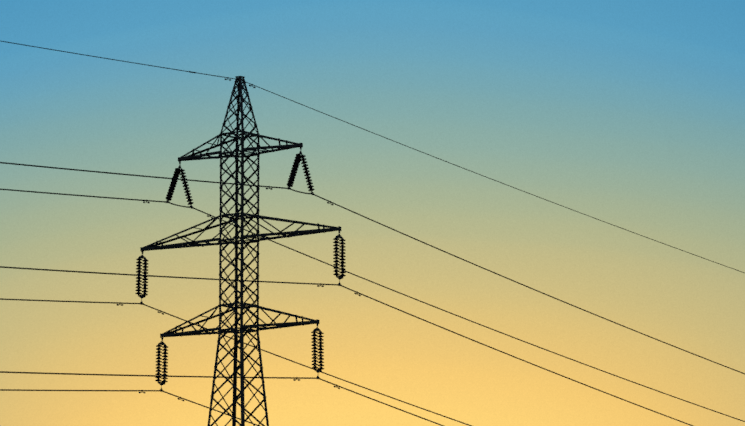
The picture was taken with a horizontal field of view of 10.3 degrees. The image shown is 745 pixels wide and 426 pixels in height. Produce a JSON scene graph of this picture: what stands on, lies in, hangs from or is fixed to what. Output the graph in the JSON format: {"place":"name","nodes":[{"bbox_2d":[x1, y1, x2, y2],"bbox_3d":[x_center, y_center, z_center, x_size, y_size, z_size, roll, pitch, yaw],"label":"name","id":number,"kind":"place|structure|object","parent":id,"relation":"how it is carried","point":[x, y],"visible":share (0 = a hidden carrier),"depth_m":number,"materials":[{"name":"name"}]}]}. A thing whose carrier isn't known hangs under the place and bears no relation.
{"place":"outdoors","nodes":[
{"label":"outdoors","id":0,"kind":"place"},
{"bbox_2d":[0,0,744,425],"label":"sky","id":1,"kind":"structure","parent":0,"point":[629,115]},
{"label":"ground","id":2,"kind":"structure","parent":0,"visible":0},
{"bbox_2d":[140,76,340,425],"bbox_3d":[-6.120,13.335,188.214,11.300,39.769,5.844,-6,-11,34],"label":"tower","id":3,"kind":"structure","parent":2,"relation":"on","point":[243,216],"depth_m":189.94,"materials":[{"name":"metal"}]},
{"bbox_2d":[117,71,360,400],"bbox_3d":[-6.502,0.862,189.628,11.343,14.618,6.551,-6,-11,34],"label":"line fittings","id":4,"kind":"object","parent":3,"relation":"attached to","point":[315,329],"visible":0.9,"depth_m":190.21,"materials":[{"name":"metal"}]},
{"bbox_2d":[135,154,345,382],"bbox_3d":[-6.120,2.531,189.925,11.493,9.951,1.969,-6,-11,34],"label":"insulator discs","id":5,"kind":"object","parent":3,"relation":"attached to","point":[290,183],"visible":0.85,"depth_m":189.06,"materials":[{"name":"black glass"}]},
{"bbox_2d":[0,41,744,425],"bbox_3d":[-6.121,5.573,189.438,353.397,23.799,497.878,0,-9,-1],"label":"conductors","id":6,"kind":"object","parent":3,"relation":"attached to","point":[314,283],"visible":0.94,"depth_m":191.42,"materials":[{"name":"metal"}]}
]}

